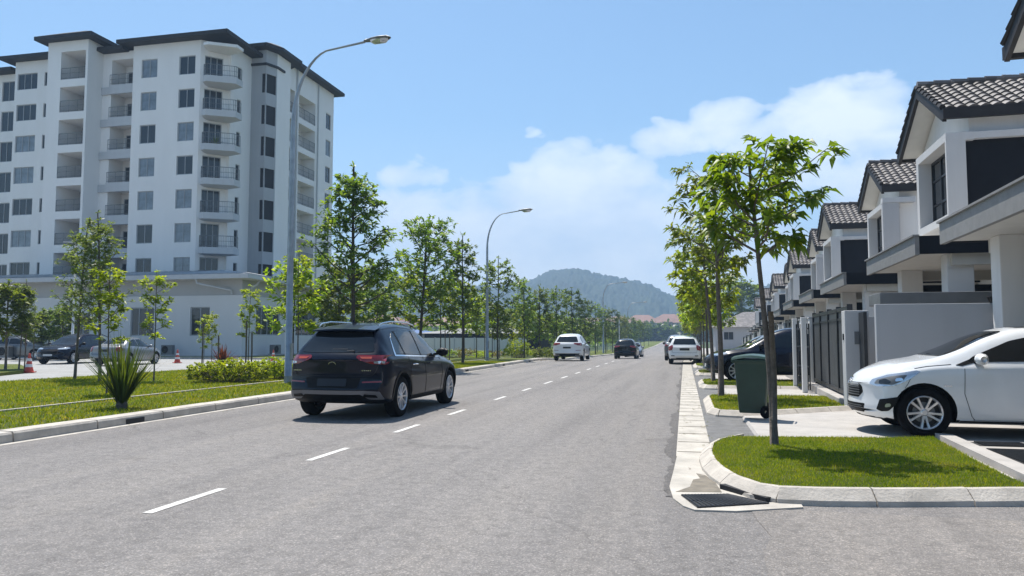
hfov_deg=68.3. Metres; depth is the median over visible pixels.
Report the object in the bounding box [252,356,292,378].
clipped hedge
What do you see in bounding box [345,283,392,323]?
round tree
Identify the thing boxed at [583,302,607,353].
street tree
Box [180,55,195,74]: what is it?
window
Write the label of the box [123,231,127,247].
window
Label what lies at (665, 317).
house
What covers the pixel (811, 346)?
gate post
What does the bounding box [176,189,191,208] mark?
window
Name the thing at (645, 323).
street tree
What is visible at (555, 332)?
young tree
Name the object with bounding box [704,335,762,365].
parked car
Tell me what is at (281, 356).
building lawn
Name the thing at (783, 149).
street tree
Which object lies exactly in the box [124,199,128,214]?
window
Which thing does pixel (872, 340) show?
boundary wall
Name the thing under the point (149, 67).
window
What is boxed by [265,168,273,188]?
window
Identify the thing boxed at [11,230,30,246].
window
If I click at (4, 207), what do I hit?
window
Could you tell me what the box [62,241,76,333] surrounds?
solar lamp
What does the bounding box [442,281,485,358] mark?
young tree
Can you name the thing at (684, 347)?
hatchback car
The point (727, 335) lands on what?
window
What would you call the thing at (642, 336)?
street tree
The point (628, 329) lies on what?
street tree
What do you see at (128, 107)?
window
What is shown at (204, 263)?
window
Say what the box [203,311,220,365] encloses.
sapling
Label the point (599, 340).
young tree
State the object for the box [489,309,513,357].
young tree
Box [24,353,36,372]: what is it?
traffic cone
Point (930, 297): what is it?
coping
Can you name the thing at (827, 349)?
sliding gate
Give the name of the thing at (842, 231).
terrace house
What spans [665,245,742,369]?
street tree
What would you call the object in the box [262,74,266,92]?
window
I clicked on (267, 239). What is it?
window
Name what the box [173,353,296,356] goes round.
building apron
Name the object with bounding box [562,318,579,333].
young tree
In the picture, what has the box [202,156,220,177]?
window
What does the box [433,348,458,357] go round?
hedge
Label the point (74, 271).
feathery tree
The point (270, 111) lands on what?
window
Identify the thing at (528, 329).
young tree
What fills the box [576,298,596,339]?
street tree
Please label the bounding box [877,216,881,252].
window
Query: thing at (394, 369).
crossover car
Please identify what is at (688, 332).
street tree
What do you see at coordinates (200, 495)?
lane markings
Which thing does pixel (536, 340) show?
young tree
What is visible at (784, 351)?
parked car
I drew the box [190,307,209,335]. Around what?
window
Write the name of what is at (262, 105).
window
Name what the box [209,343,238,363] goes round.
cordyline
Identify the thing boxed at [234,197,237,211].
window
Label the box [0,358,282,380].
car park road
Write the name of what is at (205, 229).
window
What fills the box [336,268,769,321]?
hills
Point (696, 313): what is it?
street tree
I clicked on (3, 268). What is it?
window
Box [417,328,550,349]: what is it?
workshop
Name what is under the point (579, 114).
sky
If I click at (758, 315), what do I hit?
terrace house
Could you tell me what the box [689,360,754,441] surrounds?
apron asphalt
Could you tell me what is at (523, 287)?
street tree
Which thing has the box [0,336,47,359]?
parked car
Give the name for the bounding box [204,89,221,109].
window
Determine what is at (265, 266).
window
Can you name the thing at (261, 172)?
window
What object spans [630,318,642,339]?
street tree
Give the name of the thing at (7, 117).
window
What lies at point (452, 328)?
young tree
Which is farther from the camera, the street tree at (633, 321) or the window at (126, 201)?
the street tree at (633, 321)
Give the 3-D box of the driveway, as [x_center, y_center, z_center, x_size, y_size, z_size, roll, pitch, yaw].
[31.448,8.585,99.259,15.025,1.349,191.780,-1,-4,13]
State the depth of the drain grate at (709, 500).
6.40 m
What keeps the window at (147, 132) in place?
in the apartment tower
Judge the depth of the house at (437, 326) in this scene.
255.04 m
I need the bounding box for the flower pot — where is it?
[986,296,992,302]
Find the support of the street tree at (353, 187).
on the lawn at (599, 352)
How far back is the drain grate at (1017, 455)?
8.59 m
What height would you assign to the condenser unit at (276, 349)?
0.780 m
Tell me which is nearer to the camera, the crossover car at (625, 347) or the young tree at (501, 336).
the young tree at (501, 336)
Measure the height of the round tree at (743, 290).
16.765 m
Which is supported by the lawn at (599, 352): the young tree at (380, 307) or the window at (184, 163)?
the young tree at (380, 307)
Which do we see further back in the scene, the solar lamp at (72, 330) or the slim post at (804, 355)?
the solar lamp at (72, 330)
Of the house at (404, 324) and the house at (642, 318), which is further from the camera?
the house at (642, 318)
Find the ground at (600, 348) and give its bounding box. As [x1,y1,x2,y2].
[446,341,709,456]
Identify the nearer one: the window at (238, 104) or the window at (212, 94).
the window at (212, 94)
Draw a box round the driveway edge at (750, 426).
[724,390,758,435]
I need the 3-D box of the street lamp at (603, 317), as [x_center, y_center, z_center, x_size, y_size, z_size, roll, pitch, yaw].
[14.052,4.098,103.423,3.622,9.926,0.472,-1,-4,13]
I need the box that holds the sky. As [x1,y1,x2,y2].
[0,0,1023,295]
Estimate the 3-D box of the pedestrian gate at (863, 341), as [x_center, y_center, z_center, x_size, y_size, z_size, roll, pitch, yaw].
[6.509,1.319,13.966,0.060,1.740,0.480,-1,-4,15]
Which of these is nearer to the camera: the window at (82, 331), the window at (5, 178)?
the window at (82, 331)
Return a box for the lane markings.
[143,356,643,512]
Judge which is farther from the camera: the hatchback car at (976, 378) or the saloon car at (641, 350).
the saloon car at (641, 350)
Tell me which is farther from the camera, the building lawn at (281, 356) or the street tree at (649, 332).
the street tree at (649, 332)
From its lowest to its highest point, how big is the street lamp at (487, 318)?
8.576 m
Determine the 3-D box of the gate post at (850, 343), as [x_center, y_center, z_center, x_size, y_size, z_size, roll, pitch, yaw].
[6.563,1.364,14.418,0.435,1.860,0.415,-1,-4,15]
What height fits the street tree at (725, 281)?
4.987 m
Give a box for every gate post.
[807,317,814,382]
[841,310,869,407]
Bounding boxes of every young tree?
[262,259,330,360]
[311,262,367,325]
[350,260,408,322]
[385,268,439,330]
[419,276,460,347]
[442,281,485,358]
[459,293,495,357]
[478,301,506,357]
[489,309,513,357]
[503,309,523,357]
[509,301,536,355]
[519,308,541,355]
[523,312,544,339]
[533,317,548,343]
[541,309,561,352]
[545,315,565,342]
[560,315,571,334]
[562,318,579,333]
[575,319,591,341]
[591,322,601,351]
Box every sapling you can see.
[84,261,131,393]
[136,270,176,380]
[195,315,213,363]
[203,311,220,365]
[235,284,263,359]
[276,249,318,353]
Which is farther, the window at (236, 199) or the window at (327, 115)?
the window at (327, 115)
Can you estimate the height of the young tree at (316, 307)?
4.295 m
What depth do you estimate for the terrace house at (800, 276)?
48.48 m
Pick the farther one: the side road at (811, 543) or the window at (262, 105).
the window at (262, 105)
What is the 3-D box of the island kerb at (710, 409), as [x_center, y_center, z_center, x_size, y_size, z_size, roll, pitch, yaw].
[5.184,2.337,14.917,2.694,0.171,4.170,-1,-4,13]
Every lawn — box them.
[0,340,664,429]
[160,350,491,357]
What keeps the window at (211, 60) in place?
in the apartment tower
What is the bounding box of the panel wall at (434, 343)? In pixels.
[423,337,526,355]
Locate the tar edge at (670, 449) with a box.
[663,361,682,496]
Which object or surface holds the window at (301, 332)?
in the podium building
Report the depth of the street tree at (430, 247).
31.53 m
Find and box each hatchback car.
[666,335,702,363]
[847,326,1023,436]
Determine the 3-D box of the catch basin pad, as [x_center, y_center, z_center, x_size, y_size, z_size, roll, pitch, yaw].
[2.558,2.024,9.349,1.098,0.034,6.812,-1,-4,13]
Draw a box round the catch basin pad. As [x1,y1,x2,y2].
[669,420,802,512]
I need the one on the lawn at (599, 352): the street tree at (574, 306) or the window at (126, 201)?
the street tree at (574, 306)
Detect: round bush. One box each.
[502,337,533,357]
[532,346,553,357]
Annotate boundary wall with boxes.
[869,317,875,364]
[874,303,993,361]
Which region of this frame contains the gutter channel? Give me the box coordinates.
[679,360,703,419]
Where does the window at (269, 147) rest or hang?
in the apartment tower
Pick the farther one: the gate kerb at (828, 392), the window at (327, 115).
the window at (327, 115)
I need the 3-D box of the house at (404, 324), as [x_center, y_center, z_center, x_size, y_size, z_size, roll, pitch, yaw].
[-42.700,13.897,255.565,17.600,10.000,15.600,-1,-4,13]
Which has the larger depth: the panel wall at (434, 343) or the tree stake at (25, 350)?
the panel wall at (434, 343)
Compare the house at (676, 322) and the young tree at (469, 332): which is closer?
the young tree at (469, 332)
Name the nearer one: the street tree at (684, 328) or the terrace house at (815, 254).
the terrace house at (815, 254)
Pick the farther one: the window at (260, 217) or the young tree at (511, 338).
the window at (260, 217)
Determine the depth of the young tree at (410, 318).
39.40 m
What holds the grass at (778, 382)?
on the island turf at (735, 382)
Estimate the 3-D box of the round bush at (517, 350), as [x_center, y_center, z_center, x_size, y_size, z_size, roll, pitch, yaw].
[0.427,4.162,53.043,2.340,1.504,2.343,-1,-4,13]
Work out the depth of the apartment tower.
65.45 m
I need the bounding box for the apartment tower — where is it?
[0,28,344,283]
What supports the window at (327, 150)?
in the apartment tower
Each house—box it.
[363,315,416,328]
[425,317,459,330]
[626,315,662,324]
[655,314,677,327]
[672,319,681,326]
[712,312,754,351]
[747,297,761,332]
[753,288,771,328]
[756,282,776,326]
[760,273,787,324]
[767,263,791,322]
[773,249,812,322]
[782,228,824,318]
[798,201,868,313]
[819,159,991,316]
[864,73,1023,292]
[936,0,1023,327]
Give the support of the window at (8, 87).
in the apartment tower
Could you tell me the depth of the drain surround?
9.15 m
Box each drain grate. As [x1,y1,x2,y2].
[681,493,768,507]
[971,441,1023,446]
[986,448,1023,463]
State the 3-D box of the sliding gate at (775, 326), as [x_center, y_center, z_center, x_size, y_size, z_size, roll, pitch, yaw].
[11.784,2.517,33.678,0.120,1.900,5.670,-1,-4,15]
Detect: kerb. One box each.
[0,340,666,443]
[18,357,284,359]
[693,363,705,368]
[695,369,784,375]
[698,379,801,389]
[699,434,1023,506]
[703,394,851,417]
[785,375,800,380]
[809,382,843,404]
[935,433,1023,481]
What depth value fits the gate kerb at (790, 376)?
24.46 m
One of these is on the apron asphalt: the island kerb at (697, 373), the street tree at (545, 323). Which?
the island kerb at (697, 373)
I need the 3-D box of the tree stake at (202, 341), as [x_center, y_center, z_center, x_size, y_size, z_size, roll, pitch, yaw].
[-12.141,2.359,29.626,0.068,2.001,0.066,-1,-4,13]
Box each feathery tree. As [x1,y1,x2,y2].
[2,279,42,368]
[50,226,108,377]
[67,210,140,380]
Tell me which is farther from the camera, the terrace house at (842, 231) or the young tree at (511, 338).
the young tree at (511, 338)
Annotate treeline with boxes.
[341,314,727,341]
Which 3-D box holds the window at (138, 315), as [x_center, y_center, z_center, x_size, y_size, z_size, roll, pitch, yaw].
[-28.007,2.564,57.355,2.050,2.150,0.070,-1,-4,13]
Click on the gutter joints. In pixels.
(682, 411)
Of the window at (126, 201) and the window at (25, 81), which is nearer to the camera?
the window at (126, 201)
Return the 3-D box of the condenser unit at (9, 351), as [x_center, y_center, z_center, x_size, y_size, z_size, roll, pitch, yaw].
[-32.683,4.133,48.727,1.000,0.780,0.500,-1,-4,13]
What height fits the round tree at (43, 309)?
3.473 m
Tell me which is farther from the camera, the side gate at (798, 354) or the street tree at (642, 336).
the street tree at (642, 336)
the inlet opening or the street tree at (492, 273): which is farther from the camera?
the street tree at (492, 273)
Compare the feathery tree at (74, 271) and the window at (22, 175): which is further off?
the window at (22, 175)
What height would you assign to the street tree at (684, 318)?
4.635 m
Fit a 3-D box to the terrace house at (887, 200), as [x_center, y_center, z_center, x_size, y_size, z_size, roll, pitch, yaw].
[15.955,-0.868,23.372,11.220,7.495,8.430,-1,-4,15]
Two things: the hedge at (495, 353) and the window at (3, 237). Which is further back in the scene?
the window at (3, 237)
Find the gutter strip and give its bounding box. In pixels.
[0,347,652,445]
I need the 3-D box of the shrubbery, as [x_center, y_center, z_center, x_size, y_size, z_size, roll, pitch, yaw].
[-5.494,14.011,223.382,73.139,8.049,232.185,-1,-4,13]
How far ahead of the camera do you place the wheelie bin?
12.42 m
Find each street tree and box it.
[298,161,403,322]
[388,214,466,336]
[439,231,491,362]
[477,256,522,358]
[506,277,540,357]
[522,283,552,349]
[544,285,572,338]
[556,287,586,333]
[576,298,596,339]
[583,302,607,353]
[598,306,614,352]
[606,308,620,351]
[613,315,628,339]
[620,315,631,338]
[626,317,637,339]
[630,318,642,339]
[635,321,645,343]
[639,321,648,338]
[643,323,653,345]
[662,162,771,395]
[664,218,739,380]
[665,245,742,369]
[675,280,725,361]
[676,303,712,339]
[677,278,725,364]
[678,314,708,336]
[678,318,704,334]
[680,302,701,342]
[681,322,694,335]
[688,134,849,444]
[712,302,736,330]
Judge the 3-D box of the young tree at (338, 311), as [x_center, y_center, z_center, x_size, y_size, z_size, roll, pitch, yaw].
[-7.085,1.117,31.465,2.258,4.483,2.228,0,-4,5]
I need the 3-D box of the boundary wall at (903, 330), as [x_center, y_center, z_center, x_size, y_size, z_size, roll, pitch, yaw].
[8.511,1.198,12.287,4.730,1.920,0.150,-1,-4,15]
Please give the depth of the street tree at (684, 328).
75.61 m
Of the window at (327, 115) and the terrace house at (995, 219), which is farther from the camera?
the window at (327, 115)
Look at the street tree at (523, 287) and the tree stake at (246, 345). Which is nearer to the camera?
the tree stake at (246, 345)
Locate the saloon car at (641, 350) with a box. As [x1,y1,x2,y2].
[625,342,643,356]
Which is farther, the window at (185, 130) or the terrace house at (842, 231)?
the window at (185, 130)
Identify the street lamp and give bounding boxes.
[284,35,390,382]
[484,208,532,360]
[602,282,626,352]
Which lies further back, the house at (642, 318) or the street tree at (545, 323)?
the house at (642, 318)
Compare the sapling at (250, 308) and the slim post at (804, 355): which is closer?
the slim post at (804, 355)
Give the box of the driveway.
[702,348,1023,478]
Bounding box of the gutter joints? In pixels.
[678,360,708,451]
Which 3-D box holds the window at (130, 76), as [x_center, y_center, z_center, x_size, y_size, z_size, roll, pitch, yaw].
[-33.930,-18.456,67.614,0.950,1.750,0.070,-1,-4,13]
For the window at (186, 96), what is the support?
in the apartment tower
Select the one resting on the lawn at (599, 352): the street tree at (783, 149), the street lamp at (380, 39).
the street lamp at (380, 39)
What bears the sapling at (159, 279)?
on the lawn at (599, 352)
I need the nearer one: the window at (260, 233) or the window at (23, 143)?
the window at (260, 233)
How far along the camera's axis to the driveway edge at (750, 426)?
11.70 m
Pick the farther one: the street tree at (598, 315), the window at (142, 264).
the street tree at (598, 315)
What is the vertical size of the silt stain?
0.017 m
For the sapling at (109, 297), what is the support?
on the lawn at (599, 352)
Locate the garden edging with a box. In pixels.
[0,357,536,411]
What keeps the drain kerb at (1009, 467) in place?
on the road at (558, 475)
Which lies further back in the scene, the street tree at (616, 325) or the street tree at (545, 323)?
the street tree at (616, 325)
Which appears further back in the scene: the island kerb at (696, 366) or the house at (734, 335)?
the house at (734, 335)
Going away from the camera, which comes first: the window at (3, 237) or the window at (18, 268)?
the window at (18, 268)
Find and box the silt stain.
[676,473,720,491]
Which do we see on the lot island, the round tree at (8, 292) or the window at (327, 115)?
the round tree at (8, 292)
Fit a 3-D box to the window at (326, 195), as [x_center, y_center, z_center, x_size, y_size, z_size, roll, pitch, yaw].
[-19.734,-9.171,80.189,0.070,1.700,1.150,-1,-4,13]
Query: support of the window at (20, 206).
in the apartment tower
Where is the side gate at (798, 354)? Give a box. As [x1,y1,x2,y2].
[796,323,810,389]
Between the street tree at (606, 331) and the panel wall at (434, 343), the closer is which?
the panel wall at (434, 343)
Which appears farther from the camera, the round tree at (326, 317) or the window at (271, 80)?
the window at (271, 80)
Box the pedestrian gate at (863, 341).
[858,312,867,368]
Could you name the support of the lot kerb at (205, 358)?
on the car park road at (56, 368)
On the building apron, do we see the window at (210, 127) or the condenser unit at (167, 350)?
the condenser unit at (167, 350)
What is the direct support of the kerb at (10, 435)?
on the ground at (600, 348)
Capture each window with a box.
[0,142,11,161]
[0,172,10,192]
[0,203,9,222]
[0,234,7,253]
[0,265,6,275]
[1,111,13,131]
[2,81,14,101]
[10,262,29,274]
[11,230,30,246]
[12,198,31,215]
[14,167,33,183]
[15,135,34,152]
[17,104,35,120]
[18,73,37,89]
[76,313,89,333]
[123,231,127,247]
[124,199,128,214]
[125,167,129,181]
[126,135,130,148]
[127,104,131,115]
[128,72,132,82]
[131,307,153,335]
[135,258,150,275]
[137,224,151,243]
[138,191,152,209]
[139,158,153,176]
[140,125,155,143]
[141,92,156,110]
[142,59,157,77]
[174,257,189,274]
[175,223,190,242]
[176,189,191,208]
[177,155,192,174]
[178,122,193,140]
[179,88,194,107]
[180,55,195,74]
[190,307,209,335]
[199,257,217,269]
[200,223,218,246]
[201,189,219,212]
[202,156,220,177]
[203,122,221,143]
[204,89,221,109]
[205,56,222,75]
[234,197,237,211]
[234,230,236,246]
[237,100,239,112]
[256,307,278,334]
[258,264,262,273]
[259,200,263,218]
[259,232,263,250]
[260,168,264,186]
[261,136,265,155]
[261,232,271,251]
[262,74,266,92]
[262,105,263,123]
[262,200,272,220]
[263,137,273,157]
[263,264,271,275]
[264,105,274,125]
[265,74,275,94]
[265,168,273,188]
[295,310,314,335]
[324,193,328,208]
[325,140,329,156]
[325,166,328,182]
[326,113,329,129]
[724,332,733,339]
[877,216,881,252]
[931,153,946,221]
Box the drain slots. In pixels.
[126,360,530,423]
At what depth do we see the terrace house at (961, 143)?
16.06 m
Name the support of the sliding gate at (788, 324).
on the gate kerb at (790, 376)
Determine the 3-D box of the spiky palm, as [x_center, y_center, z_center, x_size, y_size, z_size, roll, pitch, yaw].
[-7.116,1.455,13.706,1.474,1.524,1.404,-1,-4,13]
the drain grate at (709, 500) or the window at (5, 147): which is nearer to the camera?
the drain grate at (709, 500)
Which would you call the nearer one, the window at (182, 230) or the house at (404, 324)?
the window at (182, 230)
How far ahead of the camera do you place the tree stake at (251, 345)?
27.51 m
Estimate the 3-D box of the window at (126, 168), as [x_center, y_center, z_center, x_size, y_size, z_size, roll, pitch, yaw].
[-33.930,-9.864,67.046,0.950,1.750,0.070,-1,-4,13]
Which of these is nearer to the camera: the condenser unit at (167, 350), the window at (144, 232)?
the condenser unit at (167, 350)
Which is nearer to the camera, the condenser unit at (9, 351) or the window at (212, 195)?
the condenser unit at (9, 351)
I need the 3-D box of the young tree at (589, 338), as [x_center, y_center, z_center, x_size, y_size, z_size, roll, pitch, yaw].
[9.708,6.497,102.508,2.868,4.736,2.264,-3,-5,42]
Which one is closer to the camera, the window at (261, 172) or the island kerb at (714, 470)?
the island kerb at (714, 470)
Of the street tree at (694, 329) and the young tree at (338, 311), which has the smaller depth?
the young tree at (338, 311)
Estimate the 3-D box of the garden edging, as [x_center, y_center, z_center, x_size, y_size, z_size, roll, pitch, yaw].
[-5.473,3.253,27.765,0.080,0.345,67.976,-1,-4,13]
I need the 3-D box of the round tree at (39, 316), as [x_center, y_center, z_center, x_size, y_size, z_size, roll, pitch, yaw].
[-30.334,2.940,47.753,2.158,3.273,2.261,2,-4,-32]
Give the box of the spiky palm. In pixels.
[78,329,163,408]
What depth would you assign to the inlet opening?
6.70 m
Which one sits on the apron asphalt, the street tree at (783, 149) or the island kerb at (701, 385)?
the island kerb at (701, 385)
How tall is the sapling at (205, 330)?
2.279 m
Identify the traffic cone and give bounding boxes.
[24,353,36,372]
[172,350,181,362]
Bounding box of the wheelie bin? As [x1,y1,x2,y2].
[731,354,768,418]
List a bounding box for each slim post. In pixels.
[792,319,798,385]
[800,317,807,392]
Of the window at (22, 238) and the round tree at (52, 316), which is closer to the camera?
the round tree at (52, 316)
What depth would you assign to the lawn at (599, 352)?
17.05 m
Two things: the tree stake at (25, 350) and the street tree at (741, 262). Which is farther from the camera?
the tree stake at (25, 350)
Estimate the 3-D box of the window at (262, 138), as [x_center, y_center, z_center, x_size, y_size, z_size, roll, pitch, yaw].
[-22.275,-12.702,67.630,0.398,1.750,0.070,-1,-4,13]
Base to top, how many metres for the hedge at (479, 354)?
0.643 m
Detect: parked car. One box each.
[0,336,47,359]
[36,334,105,363]
[90,337,160,364]
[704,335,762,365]
[705,327,808,380]
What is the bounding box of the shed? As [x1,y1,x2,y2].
[413,329,432,337]
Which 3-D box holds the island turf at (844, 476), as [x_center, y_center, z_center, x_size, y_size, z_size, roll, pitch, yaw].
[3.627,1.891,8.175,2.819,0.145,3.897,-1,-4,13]
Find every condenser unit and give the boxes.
[0,346,14,357]
[161,345,175,355]
[268,345,282,354]
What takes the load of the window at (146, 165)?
in the apartment tower
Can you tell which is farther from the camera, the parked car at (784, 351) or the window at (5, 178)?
the window at (5, 178)
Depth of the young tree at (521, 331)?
63.91 m
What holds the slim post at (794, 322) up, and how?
on the driveway
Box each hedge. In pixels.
[185,357,271,382]
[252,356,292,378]
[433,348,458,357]
[447,347,478,357]
[466,350,491,357]
[489,350,506,356]
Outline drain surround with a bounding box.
[967,440,1023,464]
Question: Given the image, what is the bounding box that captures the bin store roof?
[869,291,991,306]
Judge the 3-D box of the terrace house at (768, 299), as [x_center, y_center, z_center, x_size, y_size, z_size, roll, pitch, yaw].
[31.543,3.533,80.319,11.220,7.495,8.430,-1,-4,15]
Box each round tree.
[0,279,37,368]
[17,309,50,359]
[33,307,65,341]
[45,304,85,341]
[306,295,347,331]
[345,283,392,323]
[721,275,759,318]
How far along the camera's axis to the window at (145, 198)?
64.35 m
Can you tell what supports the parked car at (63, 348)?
on the car park road at (56, 368)
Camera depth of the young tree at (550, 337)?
77.69 m
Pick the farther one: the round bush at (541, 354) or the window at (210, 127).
the window at (210, 127)
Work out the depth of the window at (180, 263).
63.15 m
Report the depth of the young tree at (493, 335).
53.77 m
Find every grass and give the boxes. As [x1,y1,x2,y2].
[702,378,800,385]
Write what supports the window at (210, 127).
in the apartment tower
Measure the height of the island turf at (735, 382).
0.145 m
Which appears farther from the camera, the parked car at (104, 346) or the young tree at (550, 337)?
the young tree at (550, 337)
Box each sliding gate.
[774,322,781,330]
[785,316,804,327]
[812,304,852,393]
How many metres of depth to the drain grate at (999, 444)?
9.37 m
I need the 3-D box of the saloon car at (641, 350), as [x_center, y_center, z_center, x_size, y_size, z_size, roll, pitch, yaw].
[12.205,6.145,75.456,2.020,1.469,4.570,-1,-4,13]
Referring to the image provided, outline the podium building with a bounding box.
[0,270,341,355]
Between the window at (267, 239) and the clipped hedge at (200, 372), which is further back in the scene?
the window at (267, 239)
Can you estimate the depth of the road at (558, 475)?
6.74 m
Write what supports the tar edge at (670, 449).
on the road at (558, 475)
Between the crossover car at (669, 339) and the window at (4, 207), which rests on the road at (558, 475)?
the crossover car at (669, 339)
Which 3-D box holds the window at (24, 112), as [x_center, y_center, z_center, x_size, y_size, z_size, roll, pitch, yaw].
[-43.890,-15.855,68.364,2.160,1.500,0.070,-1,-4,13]
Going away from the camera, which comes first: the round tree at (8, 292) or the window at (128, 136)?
the round tree at (8, 292)
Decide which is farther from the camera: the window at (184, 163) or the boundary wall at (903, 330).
the window at (184, 163)
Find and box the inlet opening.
[720,484,770,501]
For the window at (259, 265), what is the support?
in the apartment tower
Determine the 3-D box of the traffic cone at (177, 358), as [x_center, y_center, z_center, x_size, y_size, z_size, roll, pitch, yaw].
[-18.815,3.837,42.476,0.420,0.746,0.420,3,-5,-38]
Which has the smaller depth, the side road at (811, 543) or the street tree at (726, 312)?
the side road at (811, 543)
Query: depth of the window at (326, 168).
80.43 m
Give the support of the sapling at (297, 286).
on the lawn at (599, 352)
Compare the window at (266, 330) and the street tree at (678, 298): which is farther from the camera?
the window at (266, 330)
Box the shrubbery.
[345,316,618,347]
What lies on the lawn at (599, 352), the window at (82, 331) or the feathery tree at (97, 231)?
the feathery tree at (97, 231)
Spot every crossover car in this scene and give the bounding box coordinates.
[291,320,455,416]
[553,333,590,360]
[614,339,639,358]
[663,335,691,360]
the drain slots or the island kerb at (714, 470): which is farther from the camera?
the drain slots
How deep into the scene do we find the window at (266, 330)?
59.02 m
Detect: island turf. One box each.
[703,379,792,385]
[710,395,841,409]
[712,436,1023,486]
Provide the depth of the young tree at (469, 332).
49.83 m
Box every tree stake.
[24,334,26,368]
[201,323,203,362]
[245,321,246,362]
[251,332,252,361]
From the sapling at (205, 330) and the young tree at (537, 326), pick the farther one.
the young tree at (537, 326)
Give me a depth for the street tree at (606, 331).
105.46 m
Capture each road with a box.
[0,341,1023,575]
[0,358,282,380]
[752,509,1023,575]
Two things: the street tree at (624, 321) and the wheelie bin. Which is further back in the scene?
the street tree at (624, 321)
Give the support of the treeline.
on the ground at (600, 348)
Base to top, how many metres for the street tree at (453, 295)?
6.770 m
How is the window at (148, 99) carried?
in the apartment tower
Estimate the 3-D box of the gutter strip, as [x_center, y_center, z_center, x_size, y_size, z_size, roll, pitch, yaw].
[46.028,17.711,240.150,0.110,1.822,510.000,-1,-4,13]
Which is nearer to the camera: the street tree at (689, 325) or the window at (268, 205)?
the street tree at (689, 325)
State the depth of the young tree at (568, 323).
87.95 m
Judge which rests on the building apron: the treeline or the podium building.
the podium building
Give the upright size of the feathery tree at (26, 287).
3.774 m
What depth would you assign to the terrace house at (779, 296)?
64.91 m
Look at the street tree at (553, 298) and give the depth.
65.93 m
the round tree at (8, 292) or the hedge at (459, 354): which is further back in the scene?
the hedge at (459, 354)
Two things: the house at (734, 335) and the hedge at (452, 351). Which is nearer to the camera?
the hedge at (452, 351)
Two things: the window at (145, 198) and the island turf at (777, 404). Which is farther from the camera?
the window at (145, 198)
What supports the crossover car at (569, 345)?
on the road at (558, 475)
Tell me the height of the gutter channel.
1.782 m
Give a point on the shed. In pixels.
(423, 331)
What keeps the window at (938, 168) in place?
in the terrace house at (961, 143)
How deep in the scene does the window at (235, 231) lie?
65.58 m
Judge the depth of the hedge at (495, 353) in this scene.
62.06 m
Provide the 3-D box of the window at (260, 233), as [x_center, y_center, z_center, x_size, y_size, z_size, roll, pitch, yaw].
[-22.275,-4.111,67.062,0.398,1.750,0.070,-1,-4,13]
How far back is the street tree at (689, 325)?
56.38 m
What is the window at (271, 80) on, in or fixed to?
in the apartment tower
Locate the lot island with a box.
[0,364,23,375]

